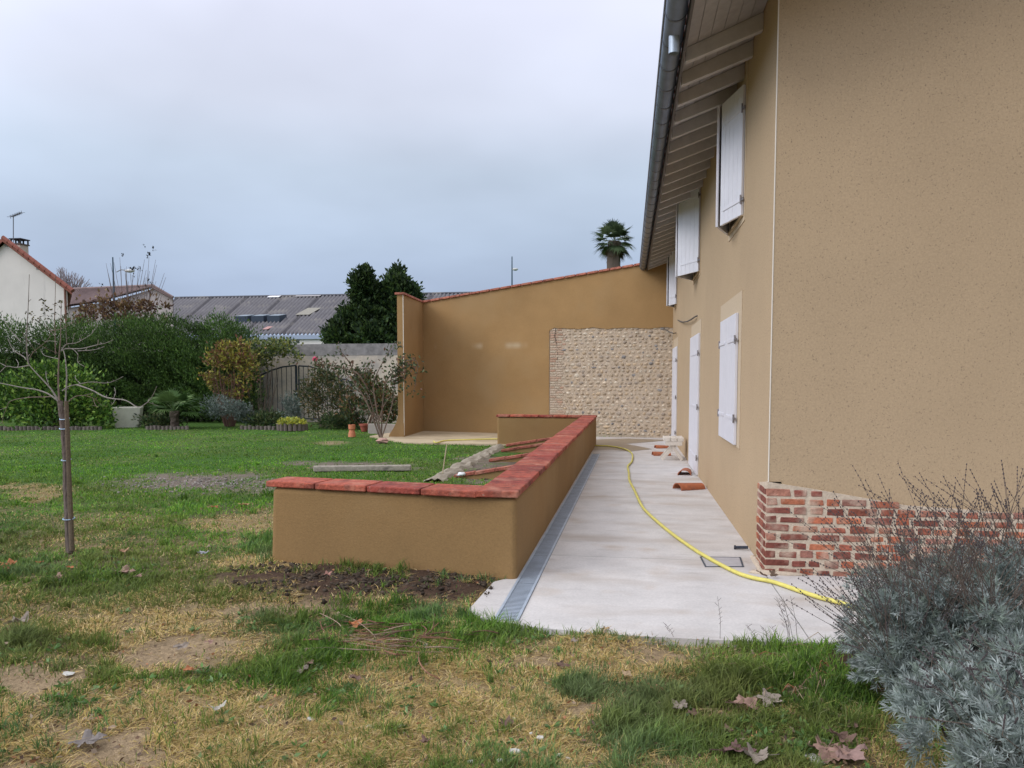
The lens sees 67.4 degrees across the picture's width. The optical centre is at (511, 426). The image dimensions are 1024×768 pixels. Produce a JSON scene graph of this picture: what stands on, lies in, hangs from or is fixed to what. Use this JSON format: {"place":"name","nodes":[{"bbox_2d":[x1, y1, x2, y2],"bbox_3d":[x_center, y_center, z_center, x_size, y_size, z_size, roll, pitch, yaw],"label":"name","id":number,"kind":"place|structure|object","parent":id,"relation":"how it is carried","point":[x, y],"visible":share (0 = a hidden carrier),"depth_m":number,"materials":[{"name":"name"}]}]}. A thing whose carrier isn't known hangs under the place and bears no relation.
{"place":"outdoors","nodes":[
{"label":"outdoors","id":0,"kind":"place"},
{"bbox_2d":[0,235,74,352],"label":"white house","id":1,"kind":"structure","parent":0,"point":[19,264],"depth_m":39.85,"materials":[{"name":"white paint"}]},
{"bbox_2d":[10,211,24,242],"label":"tv antenna","id":2,"kind":"object","parent":1,"relation":"attached to","point":[21,212],"visible":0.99,"depth_m":40.83,"materials":[{"name":"grey metal"}]},
{"bbox_2d":[68,284,173,352],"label":"grey house","id":3,"kind":"structure","parent":0,"point":[86,293],"depth_m":54.11,"materials":[{"name":"brown tile"}]},
{"bbox_2d":[173,292,469,348],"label":"warehouse","id":4,"kind":"structure","parent":0,"point":[304,314],"depth_m":75.14,"materials":[{"name":"grey metal"}]},
{"bbox_2d":[0,0,663,335],"label":"sky","id":5,"kind":"structure","parent":0,"point":[259,147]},
{"bbox_2d":[370,431,505,445],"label":"patio","id":6,"kind":"structure","parent":0,"point":[426,437],"depth_m":20.32,"materials":[{"name":"beige concrete"}]},
{"bbox_2d":[0,419,986,767],"bbox_3d":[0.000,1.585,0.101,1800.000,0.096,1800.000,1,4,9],"label":"ground","id":7,"kind":"structure","parent":0,"point":[162,649],"depth_m":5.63,"materials":[{"name":"green plant"}]},
{"bbox_2d":[0,558,16,565],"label":"dry leaf","id":8,"kind":"object","parent":7,"relation":"on","point":[11,561],"visible":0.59,"depth_m":6.57,"materials":[{"name":"orange plant"}]},
{"bbox_2d":[3,611,28,623],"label":"dry leaf","id":9,"kind":"object","parent":7,"relation":"on","point":[23,619],"visible":0.82,"depth_m":4.98,"materials":[{"name":"grey plant"}]},
{"bbox_2d":[0,426,101,430],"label":"log edging","id":10,"kind":"object","parent":7,"relation":"on","point":[24,428],"visible":0.59,"depth_m":23.52,"materials":[{"name":"wood"}]},
{"bbox_2d":[0,350,120,429],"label":"laurel shrub","id":11,"kind":"object","parent":7,"relation":"on","point":[37,410],"visible":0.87,"depth_m":24.14,"materials":[{"name":"green plant"}]},
{"bbox_2d":[59,401,74,550],"bbox_3d":[-4.043,0.448,6.980,0.110,1.362,0.099,1,4,9],"label":"tree stake","id":12,"kind":"object","parent":7,"relation":"on","point":[70,519],"visible":1,"depth_m":6.95,"materials":[{"name":"wood"}]},
{"bbox_2d":[63,671,74,675],"bbox_3d":[-2.380,1.322,4.119,0.061,0.015,0.040,-1,4,-19],"label":"plaster chip","id":13,"kind":"object","parent":7,"relation":"on","point":[66,673],"visible":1,"depth_m":4.12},
{"bbox_2d":[56,267,91,307],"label":"bare tree","id":14,"kind":"object","parent":7,"relation":"on","point":[68,282],"visible":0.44,"depth_m":65.47,"materials":[{"name":"grey plant"}]},
{"bbox_2d":[0,274,158,552],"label":"young tree","id":15,"kind":"object","parent":7,"relation":"on","point":[60,411],"visible":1,"depth_m":6.95,"materials":[{"name":"brown plant"}]},
{"bbox_2d":[68,729,108,746],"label":"dry leaf","id":16,"kind":"object","parent":7,"relation":"on","point":[91,739],"visible":1,"depth_m":3.35,"materials":[{"name":"plant"}]},
{"bbox_2d":[67,284,173,325],"bbox_3d":[-15.554,-2.970,30.413,4.785,5.264,2.624,1,4,9],"label":"russet shrub","id":17,"kind":"object","parent":7,"relation":"on","point":[101,309],"visible":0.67,"depth_m":30.08,"materials":[{"name":"brown plant"}]},
{"bbox_2d":[112,257,134,332],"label":"street lamp","id":18,"kind":"object","parent":7,"relation":"on","point":[129,271],"visible":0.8,"depth_m":45.54,"materials":[{"name":"grey metal"}]},
{"bbox_2d":[113,565,135,573],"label":"dry leaf","id":19,"kind":"object","parent":7,"relation":"on","point":[126,570],"visible":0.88,"depth_m":6.20,"materials":[{"name":"brown plant"}]},
{"bbox_2d":[112,407,143,427],"bbox_3d":[-12.545,-0.310,25.097,0.848,0.658,0.848,-1,4,-19],"label":"planter","id":20,"kind":"object","parent":7,"relation":"on","point":[124,416],"visible":0.84,"depth_m":24.75,"materials":[{"name":"white concrete"}]},
{"bbox_2d":[99,246,165,349],"bbox_3d":[-15.123,-3.836,30.933,3.199,6.912,0.782,1,4,9],"label":"bare tree","id":21,"kind":"object","parent":7,"relation":"on","point":[145,292],"visible":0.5,"depth_m":30.80,"materials":[{"name":"brown plant"}]},
{"bbox_2d":[0,305,273,421],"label":"conifer hedge","id":22,"kind":"object","parent":7,"relation":"on","point":[144,370],"visible":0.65,"depth_m":27.83,"materials":[{"name":"green plant"}]},
{"bbox_2d":[131,412,187,426],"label":"plant","id":23,"kind":"object","parent":7,"relation":"on","point":[158,420],"visible":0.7,"depth_m":24.69,"materials":[{"name":"green plant"}]},
{"bbox_2d":[145,388,205,426],"bbox_3d":[-10.552,-0.588,24.137,1.940,1.296,1.803,-1,4,-9],"label":"fan palm","id":24,"kind":"object","parent":7,"relation":"on","point":[171,395],"visible":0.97,"depth_m":24.06,"materials":[{"name":"green plant"}]},
{"bbox_2d":[80,469,273,495],"bbox_3d":[-4.610,0.845,11.812,2.815,0.033,3.630,-3,5,-42],"label":"gravel patch","id":25,"kind":"object","parent":7,"relation":"on","point":[209,481],"visible":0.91,"depth_m":11.65,"materials":[{"name":"stone"}]},
{"bbox_2d":[173,642,188,649],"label":"dry leaf","id":26,"kind":"object","parent":7,"relation":"on","point":[183,645],"visible":1,"depth_m":4.44,"materials":[{"name":"beige plant"}]},
{"bbox_2d":[180,665,193,671],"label":"dry leaf","id":27,"kind":"object","parent":7,"relation":"on","point":[188,667],"visible":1,"depth_m":4.10,"materials":[{"name":"orange plant"}]},
{"bbox_2d":[146,425,274,429],"bbox_3d":[-9.339,0.046,23.801,4.016,0.182,0.108,0,4,0],"label":"log edging","id":28,"kind":"object","parent":7,"relation":"on","point":[171,427],"visible":0.68,"depth_m":23.75,"materials":[{"name":"grey wood"}]},
{"bbox_2d":[203,700,226,710],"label":"dry leaf","id":29,"kind":"object","parent":7,"relation":"on","point":[219,706],"visible":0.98,"depth_m":3.63,"materials":[{"name":"white plant"}]},
{"bbox_2d":[198,393,236,419],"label":"silver plant","id":30,"kind":"object","parent":7,"relation":"on","point":[217,408],"visible":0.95,"depth_m":24.28,"materials":[{"name":"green plant"}]},
{"bbox_2d":[196,334,265,426],"bbox_3d":[-9.295,-1.528,25.265,2.399,3.039,1.389,1,4,9],"label":"autumn shrub","id":31,"kind":"object","parent":7,"relation":"on","point":[233,357],"visible":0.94,"depth_m":25.10,"materials":[{"name":"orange plant"}]},
{"bbox_2d":[222,399,256,422],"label":"silver plant","id":32,"kind":"object","parent":7,"relation":"on","point":[240,409],"visible":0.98,"depth_m":24.04,"materials":[{"name":"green plant"}]},
{"bbox_2d":[238,405,289,427],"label":"plant","id":33,"kind":"object","parent":7,"relation":"on","point":[265,418],"visible":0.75,"depth_m":24.18,"materials":[{"name":"green plant"}]},
{"bbox_2d":[243,335,304,413],"bbox_3d":[-8.408,-1.694,27.097,2.413,3.136,1.240,1,4,9],"label":"climbing shrub","id":34,"kind":"object","parent":7,"relation":"on","point":[273,348],"visible":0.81,"depth_m":27.01,"materials":[{"name":"green plant"}]},
{"bbox_2d":[253,365,297,415],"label":"iron gate","id":35,"kind":"structure","parent":7,"relation":"on","point":[281,367],"depth_m":27.69,"materials":[{"name":"black metal"}]},
{"bbox_2d":[276,390,305,418],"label":"silver plant","id":36,"kind":"object","parent":7,"relation":"on","point":[295,411],"visible":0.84,"depth_m":23.77,"materials":[{"name":"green plant"}]},
{"bbox_2d":[276,416,307,430],"bbox_3d":[-6.699,-0.114,23.343,1.009,0.450,0.822,1,4,9],"label":"flower bed","id":37,"kind":"object","parent":7,"relation":"on","point":[296,423],"visible":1,"depth_m":23.10,"materials":[{"name":"yellow plant"}]},
{"bbox_2d":[206,343,397,422],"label":"garden wall","id":38,"kind":"structure","parent":7,"relation":"on","point":[356,353],"depth_m":27.76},
{"bbox_2d":[297,661,308,673],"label":"dry leaf","id":39,"kind":"object","parent":7,"relation":"on","point":[306,666],"visible":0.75,"depth_m":4.15,"materials":[{"name":"grey plant"}]},
{"bbox_2d":[298,365,342,419],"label":"iron gate","id":40,"kind":"structure","parent":7,"relation":"on","point":[303,366],"depth_m":27.56,"materials":[{"name":"black metal"}]},
{"bbox_2d":[286,355,361,426],"bbox_3d":[-6.110,-1.150,24.958,2.557,2.368,1.658,-1,4,-11],"label":"bushy shrub","id":41,"kind":"object","parent":7,"relation":"on","point":[329,378],"visible":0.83,"depth_m":24.82,"materials":[{"name":"green plant"}]},
{"bbox_2d":[310,409,376,429],"bbox_3d":[-5.158,-0.219,24.081,2.307,0.768,1.724,1,4,9],"label":"plant","id":42,"kind":"object","parent":7,"relation":"on","point":[336,421],"visible":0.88,"depth_m":23.79,"materials":[{"name":"green plant"}]},
{"bbox_2d":[348,424,355,436],"bbox_3d":[-4.333,0.109,20.788,0.207,0.331,0.204,1,4,9],"label":"terracotta pot","id":43,"kind":"object","parent":7,"relation":"on","point":[351,428],"visible":0.99,"depth_m":20.72,"materials":[{"name":"orange ceramic"}]},
{"bbox_2d":[345,673,361,679],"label":"dry leaf","id":44,"kind":"object","parent":7,"relation":"on","point":[355,676],"visible":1,"depth_m":4.00,"materials":[{"name":"brown plant"}]},
{"bbox_2d":[318,262,396,343],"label":"evergreen tree","id":45,"kind":"object","parent":7,"relation":"on","point":[355,320],"visible":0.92,"depth_m":40.84,"materials":[{"name":"green plant"}]},
{"bbox_2d":[296,341,427,437],"bbox_3d":[-3.975,-0.989,20.358,3.576,2.556,0.948,1,4,9],"label":"rose bush","id":46,"kind":"object","parent":7,"relation":"on","point":[393,382],"visible":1,"depth_m":20.26,"materials":[{"name":"green plant"}]},
{"bbox_2d":[228,561,495,604],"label":"soil clods","id":47,"kind":"object","parent":7,"relation":"on","point":[354,581],"visible":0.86,"depth_m":5.91,"materials":[{"name":"brown soil"}]},
{"bbox_2d":[313,465,410,471],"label":"wooden beam","id":48,"kind":"structure","parent":7,"relation":"on","point":[338,468],"depth_m":13.14,"materials":[{"name":"grey wood"}]},
{"bbox_2d":[359,424,367,431],"bbox_3d":[-4.397,0.029,22.851,0.301,0.228,0.296,1,4,9],"label":"terracotta pot","id":49,"kind":"object","parent":7,"relation":"on","point":[364,427],"visible":0.93,"depth_m":22.76,"materials":[{"name":"orange ceramic"}]},
{"bbox_2d":[335,368,397,423],"bbox_3d":[-4.353,-0.913,23.720,2.234,2.010,1.314,1,4,9],"label":"olive shrub","id":50,"kind":"object","parent":7,"relation":"on","point":[378,391],"visible":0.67,"depth_m":23.58,"materials":[{"name":"green plant"}]},
{"bbox_2d":[368,424,394,433],"bbox_3d":[-3.739,0.079,22.140,0.815,0.320,0.140,1,4,9],"label":"planter","id":51,"kind":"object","parent":7,"relation":"on","point":[372,428],"depth_m":22.07,"materials":[{"name":"grey concrete"}]},
{"bbox_2d":[376,438,388,443],"bbox_3d":[-3.197,0.348,18.930,0.331,0.136,0.246,0,4,-3],"label":"brick rubble","id":52,"kind":"object","parent":7,"relation":"on","point":[383,440],"visible":1,"depth_m":18.84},
{"bbox_2d":[298,613,497,679],"bbox_3d":[-0.750,1.249,4.712,1.327,0.055,0.952,2,4,28],"label":"twig pile","id":53,"kind":"object","parent":7,"relation":"on","point":[393,645],"visible":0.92,"depth_m":4.60,"materials":[{"name":"brown wood"}]},
{"bbox_2d":[349,618,363,627],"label":"dry leaf","id":54,"kind":"object","parent":53,"relation":"on","point":[356,622],"visible":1,"depth_m":4.84,"materials":[{"name":"orange plant"}]},
{"bbox_2d":[375,259,427,342],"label":"evergreen tree","id":55,"kind":"object","parent":7,"relation":"on","point":[395,278],"visible":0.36,"depth_m":41.30,"materials":[{"name":"green plant"}]},
{"bbox_2d":[47,506,797,641],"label":"dead weeds","id":56,"kind":"object","parent":7,"relation":"on","point":[669,630],"visible":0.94,"depth_m":4.58,"materials":[{"name":"brown plant"}]},
{"bbox_2d":[419,734,430,742],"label":"dry leaf","id":57,"kind":"object","parent":7,"relation":"on","point":[424,740],"visible":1,"depth_m":3.30,"materials":[{"name":"brown plant"}]},
{"bbox_2d":[266,414,596,580],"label":"wall","id":58,"kind":"structure","parent":7,"relation":"on","point":[497,525],"depth_m":6.39,"materials":[{"name":"beige paint"}]},
{"bbox_2d":[442,444,446,472],"bbox_3d":[-1.094,0.541,12.456,0.104,0.535,0.021,1,4,9],"label":"garden stake","id":59,"kind":"object","parent":7,"relation":"on","point":[444,458],"visible":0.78,"depth_m":12.45,"materials":[{"name":"wood"}]},
{"bbox_2d":[0,480,891,767],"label":"leaf litter","id":60,"kind":"object","parent":7,"relation":"on","point":[92,750],"visible":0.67,"depth_m":3.66,"materials":[{"name":"brown plant"}]},
{"bbox_2d":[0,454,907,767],"bbox_3d":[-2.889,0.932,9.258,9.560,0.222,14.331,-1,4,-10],"label":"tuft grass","id":61,"kind":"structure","parent":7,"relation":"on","point":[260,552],"depth_m":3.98,"materials":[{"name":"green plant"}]},
{"bbox_2d":[672,699,687,708],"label":"dry leaf","id":62,"kind":"object","parent":61,"relation":"on","point":[682,702],"visible":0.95,"depth_m":3.62,"materials":[{"name":"plant"}]},
{"bbox_2d":[754,688,781,706],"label":"dry leaf","id":63,"kind":"object","parent":61,"relation":"on","point":[772,696],"visible":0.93,"depth_m":3.71,"materials":[{"name":"plant"}]},
{"bbox_2d":[423,444,503,481],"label":"rough kerb","id":64,"kind":"structure","parent":7,"relation":"on","point":[465,463],"depth_m":13.91,"materials":[{"name":"grey concrete"}]},
{"bbox_2d":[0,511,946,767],"bbox_3d":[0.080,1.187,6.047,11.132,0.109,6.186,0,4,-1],"label":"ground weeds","id":65,"kind":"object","parent":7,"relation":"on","point":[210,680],"visible":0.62,"depth_m":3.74,"materials":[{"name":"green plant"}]},
{"bbox_2d":[451,456,516,479],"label":"bed soil","id":66,"kind":"structure","parent":7,"relation":"on","point":[508,464],"depth_m":13.99,"materials":[{"name":"brown soil"}]},
{"bbox_2d":[499,715,513,725],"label":"dry leaf","id":67,"kind":"object","parent":7,"relation":"on","point":[507,720],"visible":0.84,"depth_m":3.48,"materials":[{"name":"brown plant"}]},
{"bbox_2d":[509,748,519,753],"bbox_3d":[0.013,1.371,3.250,0.055,0.008,0.040,1,4,9],"label":"plaster chip","id":68,"kind":"object","parent":7,"relation":"on","point":[513,749],"visible":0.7,"depth_m":3.25,"materials":[{"name":"white paint"}]},
{"bbox_2d":[511,258,517,284],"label":"street lamp","id":69,"kind":"object","parent":7,"relation":"on","point":[514,269],"visible":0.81,"depth_m":55.00,"materials":[{"name":"grey metal"}]},
{"bbox_2d":[389,263,672,437],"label":"boundary wall","id":70,"kind":"structure","parent":7,"relation":"on","point":[487,356],"depth_m":21.12,"materials":[{"name":"paint"}]},
{"bbox_2d":[552,661,569,666],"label":"dry leaf","id":71,"kind":"object","parent":7,"relation":"on","point":[562,664],"visible":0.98,"depth_m":4.20,"materials":[{"name":"brown plant"}]},
{"bbox_2d":[592,218,635,268],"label":"tall palm","id":72,"kind":"object","parent":7,"relation":"on","point":[614,251],"visible":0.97,"depth_m":43.77,"materials":[{"name":"green plant"}]},
{"bbox_2d":[622,670,631,676],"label":"dry leaf","id":73,"kind":"object","parent":7,"relation":"on","point":[628,672],"visible":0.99,"depth_m":4.04,"materials":[{"name":"beige plant"}]},
{"bbox_2d":[686,708,699,714],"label":"dry leaf","id":74,"kind":"object","parent":7,"relation":"on","point":[693,710],"visible":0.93,"depth_m":3.57,"materials":[{"name":"brown plant"}]},
{"bbox_2d":[723,723,734,731],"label":"dry leaf","id":75,"kind":"object","parent":7,"relation":"on","point":[726,726],"visible":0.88,"depth_m":3.41,"materials":[{"name":"brown plant"}]},
{"bbox_2d":[709,739,756,753],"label":"dry leaf","id":76,"kind":"object","parent":7,"relation":"on","point":[728,748],"visible":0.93,"depth_m":3.22,"materials":[{"name":"brown plant"}]},
{"bbox_2d":[726,694,757,709],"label":"dry leaf","id":77,"kind":"object","parent":7,"relation":"on","point":[753,700],"visible":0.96,"depth_m":3.68,"materials":[{"name":"brown plant"}]},
{"bbox_2d":[742,742,778,763],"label":"dry leaf","id":78,"kind":"object","parent":7,"relation":"on","point":[761,755],"visible":1,"depth_m":3.17,"materials":[{"name":"beige plant"}]},
{"bbox_2d":[731,632,884,718],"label":"dry stems","id":79,"kind":"object","parent":7,"relation":"on","point":[794,689],"visible":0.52,"depth_m":4.01,"materials":[{"name":"brown plant"}]},
{"bbox_2d":[805,753,824,763],"bbox_3d":[1.272,1.388,3.217,0.073,0.015,0.089,-2,4,-32],"label":"plaster chip","id":80,"kind":"object","parent":7,"relation":"on","point":[812,754],"visible":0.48,"depth_m":3.23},
{"bbox_2d":[807,735,848,763],"bbox_3d":[1.343,1.357,3.252,0.185,0.045,0.188,-1,4,-13],"label":"dry leaf","id":81,"kind":"object","parent":7,"relation":"on","point":[826,752],"visible":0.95,"depth_m":3.22,"materials":[{"name":"brown plant"}]},
{"bbox_2d":[822,725,856,742],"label":"dry leaf","id":82,"kind":"object","parent":7,"relation":"on","point":[843,736],"visible":1,"depth_m":3.31,"materials":[{"name":"brown plant"}]},
{"bbox_2d":[834,743,867,760],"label":"dry leaf","id":83,"kind":"object","parent":7,"relation":"on","point":[855,753],"visible":1,"depth_m":3.18,"materials":[{"name":"brown plant"}]},
{"bbox_2d":[847,720,857,727],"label":"dry leaf","id":84,"kind":"object","parent":7,"relation":"on","point":[855,724],"visible":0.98,"depth_m":3.45,"materials":[{"name":"brown plant"}]},
{"bbox_2d":[768,460,1023,721],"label":"lavender bush","id":85,"kind":"object","parent":7,"relation":"on","point":[924,603],"visible":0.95,"depth_m":3.66,"materials":[{"name":"grey plant"}]},
{"bbox_2d":[878,624,1023,767],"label":"lavender bush","id":86,"kind":"object","parent":7,"relation":"on","point":[983,697],"visible":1,"depth_m":2.83,"materials":[{"name":"grey plant"}]},
{"bbox_2d":[468,437,1022,655],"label":"pavement","id":87,"kind":"structure","parent":0,"point":[621,560],"depth_m":6.08,"materials":[{"name":"concrete"}]},
{"bbox_2d":[495,453,599,620],"bbox_3d":[0.852,0.909,10.455,0.171,0.007,11.095,1,4,9],"label":"drain channel","id":88,"kind":"object","parent":87,"relation":"on","point":[516,601],"visible":0.98,"depth_m":6.81,"materials":[{"name":"metal"}]},
{"bbox_2d":[593,438,663,450],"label":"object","id":89,"kind":"structure","parent":87,"relation":"on","point":[622,443],"depth_m":18.38,"materials":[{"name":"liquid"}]},
{"bbox_2d":[433,438,859,610],"bbox_3d":[1.847,0.764,12.493,3.720,0.034,14.955,-1,4,-16],"label":"garden hose","id":90,"kind":"object","parent":87,"relation":"on","point":[744,575],"visible":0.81,"depth_m":6.56,"materials":[{"name":"yellow rubber"}]},
{"bbox_2d":[652,451,670,455],"bbox_3d":[3.033,0.542,15.595,0.360,0.078,0.200,0,4,-1],"label":"roof tile","id":91,"kind":"object","parent":87,"relation":"on","point":[656,453],"visible":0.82,"depth_m":15.52,"materials":[{"name":"ceramic"}]},
{"bbox_2d":[654,445,668,447],"bbox_3d":[3.352,0.443,17.196,0.300,0.070,0.180,0,4,-5],"label":"roof tile","id":92,"kind":"object","parent":87,"relation":"on","point":[660,446],"visible":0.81,"depth_m":17.14,"materials":[{"name":"ceramic"}]},
{"bbox_2d":[660,436,683,460],"bbox_3d":[3.090,0.418,14.871,0.422,0.445,0.550,1,4,9],"label":"garden stool","id":93,"kind":"object","parent":87,"relation":"on","point":[672,442],"visible":1,"depth_m":14.63,"materials":[{"name":"beige paint"}]},
{"bbox_2d":[677,468,691,474],"bbox_3d":[2.848,0.728,12.623,0.220,0.086,0.450,1,4,17],"label":"roof tile","id":94,"kind":"object","parent":87,"relation":"on","point":[686,469],"visible":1,"depth_m":12.51,"materials":[{"name":"ceramic"}]},
{"bbox_2d":[673,483,704,490],"bbox_3d":[2.514,0.835,10.884,0.400,0.094,0.240,-1,4,-19],"label":"roof tile","id":95,"kind":"object","parent":87,"relation":"on","point":[690,486],"visible":1,"depth_m":10.81,"materials":[{"name":"ceramic"}]},
{"bbox_2d":[700,556,743,566],"bbox_3d":[1.805,1.158,6.578,0.355,0.004,0.399,1,4,9],"label":"inspection cover","id":96,"kind":"object","parent":87,"relation":"on","point":[732,561],"visible":0.91,"depth_m":6.58,"materials":[{"name":"grey metal"}]},
{"bbox_2d":[734,545,747,548],"bbox_3d":[2.104,1.111,7.055,0.126,0.044,0.040,1,4,21],"label":"pipe stub","id":97,"kind":"object","parent":87,"relation":"on","point":[740,547],"visible":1,"depth_m":7.04,"materials":[{"name":"black plastic"}]},
{"bbox_2d":[768,569,777,576],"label":"dry leaf","id":98,"kind":"object","parent":87,"relation":"on","point":[772,572],"visible":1,"depth_m":6.03,"materials":[{"name":"plant"}]},
{"bbox_2d":[639,0,1023,579],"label":"house","id":99,"kind":"structure","parent":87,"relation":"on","point":[833,231],"depth_m":5.99,"materials":[{"name":"paint"}]},
{"bbox_2d":[671,346,677,435],"bbox_3d":[3.922,-0.774,18.601,0.044,2.273,1.659,1,4,9],"label":"door","id":100,"kind":"structure","parent":99,"relation":"in","point":[674,351],"depth_m":18.33,"materials":[{"name":"white paint"}]},
{"bbox_2d":[678,315,697,322],"bbox_3d":[3.438,-2.151,15.306,0.084,0.357,5.264,1,4,9],"label":"loose cable","id":101,"kind":"object","parent":99,"relation":"attached to","point":[688,320],"visible":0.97,"depth_m":13.64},
{"bbox_2d":[688,333,699,474],"bbox_3d":[3.068,-0.405,12.982,0.044,2.253,1.718,1,4,9],"label":"door","id":102,"kind":"structure","parent":99,"relation":"in","point":[695,340],"depth_m":12.75,"materials":[{"name":"white paint"}]},
{"bbox_2d":[727,214,743,235],"bbox_3d":[2.451,-2.138,8.150,0.190,0.021,1.094,1,4,9],"label":"window sill","id":103,"kind":"structure","parent":99,"relation":"in","point":[737,221],"depth_m":8.10,"materials":[{"name":"beige paint"}]}
]}

